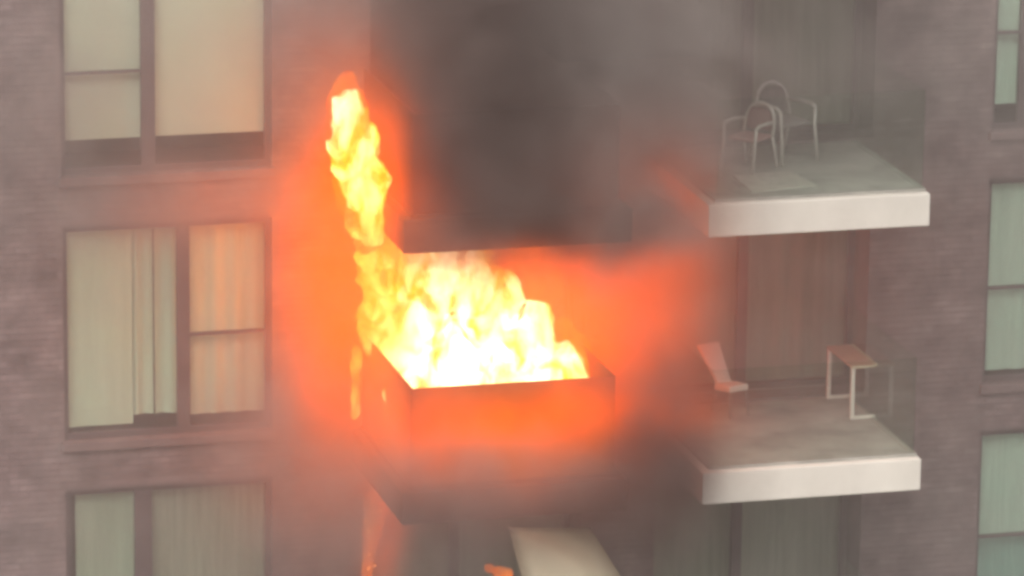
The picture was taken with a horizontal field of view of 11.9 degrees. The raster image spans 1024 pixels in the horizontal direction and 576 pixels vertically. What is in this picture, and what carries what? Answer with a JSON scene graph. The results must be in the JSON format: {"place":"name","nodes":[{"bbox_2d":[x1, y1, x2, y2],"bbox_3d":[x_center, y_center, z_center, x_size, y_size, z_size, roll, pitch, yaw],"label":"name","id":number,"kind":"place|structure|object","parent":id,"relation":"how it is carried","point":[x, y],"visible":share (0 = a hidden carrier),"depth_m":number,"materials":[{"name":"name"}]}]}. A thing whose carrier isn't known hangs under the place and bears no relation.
{"place":"outdoors","nodes":[
{"label":"outdoors","id":0,"kind":"place"},
{"bbox_2d":[0,0,1023,575],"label":"apartment building","id":1,"kind":"structure","parent":0,"point":[444,286],"depth_m":54.50,"materials":[{"name":"brick"}]},
{"bbox_2d":[58,0,275,187],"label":"window","id":2,"kind":"structure","parent":1,"relation":"in","point":[149,87],"depth_m":53.32,"materials":[{"name":"brown metal"}]},
{"bbox_2d":[65,478,270,575],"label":"window","id":3,"kind":"structure","parent":1,"relation":"in","point":[217,528],"depth_m":54.65,"materials":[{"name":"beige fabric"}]},
{"bbox_2d":[62,217,275,452],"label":"window","id":4,"kind":"structure","parent":1,"relation":"in","point":[166,325],"depth_m":54.03,"materials":[{"name":"brown metal"}]},
{"bbox_2d":[367,502,382,569],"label":"burning drips","id":5,"kind":"object","parent":1,"relation":"hanging from","point":[369,531],"visible":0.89,"depth_m":54.88,"materials":[{"name":"orange"}]},
{"bbox_2d":[368,482,572,575],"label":"balcony door","id":6,"kind":"structure","parent":1,"relation":"in","point":[474,547],"depth_m":56.01,"materials":[{"name":"grey glass"}]},
{"bbox_2d":[369,218,576,387],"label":"balcony door","id":7,"kind":"structure","parent":1,"relation":"in","point":[473,317],"depth_m":57.15,"materials":[{"name":"paint"}]},
{"bbox_2d":[370,0,580,113],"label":"balcony door","id":8,"kind":"structure","parent":1,"relation":"in","point":[434,56],"depth_m":56.41,"materials":[{"name":"paint"}]},
{"bbox_2d":[697,342,749,418],"bbox_3d":[2.392,1.042,55.381,0.291,0.710,0.689,-9,17,-31],"label":"lounge chair","id":9,"kind":"object","parent":1,"relation":"on","point":[712,356],"visible":1,"depth_m":55.40,"materials":[{"name":"white plastic"}]},
{"bbox_2d":[719,101,778,174],"bbox_3d":[2.614,-1.657,53.837,0.464,0.727,0.549,11,18,34],"label":"balcony chair","id":10,"kind":"object","parent":1,"relation":"on","point":[756,118],"visible":1,"depth_m":53.88,"materials":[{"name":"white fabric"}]},
{"bbox_2d":[653,457,850,575],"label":"balcony door","id":11,"kind":"structure","parent":1,"relation":"in","point":[810,536],"depth_m":56.95,"materials":[{"name":"brown metal"}]},
{"bbox_2d":[657,199,859,394],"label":"balcony door","id":12,"kind":"structure","parent":1,"relation":"in","point":[773,304],"depth_m":56.23,"materials":[{"name":"brown metal"}]},
{"bbox_2d":[662,0,866,138],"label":"balcony door","id":13,"kind":"structure","parent":1,"relation":"in","point":[717,54],"depth_m":55.48,"materials":[{"name":"grey glass"}]},
{"bbox_2d":[732,170,816,192],"bbox_3d":[2.821,-1.161,53.350,0.797,0.012,0.782,-5,16,-21],"label":"rug","id":14,"kind":"object","parent":1,"relation":"on","point":[770,181],"visible":1,"depth_m":53.33,"materials":[{"name":"beige fabric"}]},
{"bbox_2d":[749,80,818,165],"bbox_3d":[3.026,-1.846,54.345,0.537,0.842,0.636,-9,18,-33],"label":"balcony chair","id":15,"kind":"object","parent":1,"relation":"on","point":[778,99],"visible":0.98,"depth_m":54.40,"materials":[{"name":"grey metal"}]},
{"bbox_2d":[826,344,877,418],"bbox_3d":[3.853,1.062,55.524,0.320,0.624,0.894,-3,15,-14],"label":"side table","id":16,"kind":"object","parent":1,"relation":"on","point":[853,357],"visible":1,"depth_m":55.40,"materials":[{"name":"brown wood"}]},
{"bbox_2d":[975,429,1023,575],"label":"window","id":17,"kind":"structure","parent":1,"relation":"in","point":[1000,504],"depth_m":57.19,"materials":[{"name":"green metal"}]},
{"bbox_2d":[979,178,1023,393],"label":"window","id":18,"kind":"structure","parent":1,"relation":"in","point":[1003,343],"depth_m":56.47,"materials":[{"name":"green metal"}]},
{"bbox_2d":[988,0,1023,140],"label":"window","id":19,"kind":"structure","parent":1,"relation":"in","point":[1008,75],"depth_m":55.75,"materials":[{"name":"green metal"}]},
{"bbox_2d":[508,527,619,575],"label":"parasol","id":20,"kind":"object","parent":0,"point":[560,552],"visible":1,"depth_m":52.88,"materials":[{"name":"beige fabric"}]}
]}

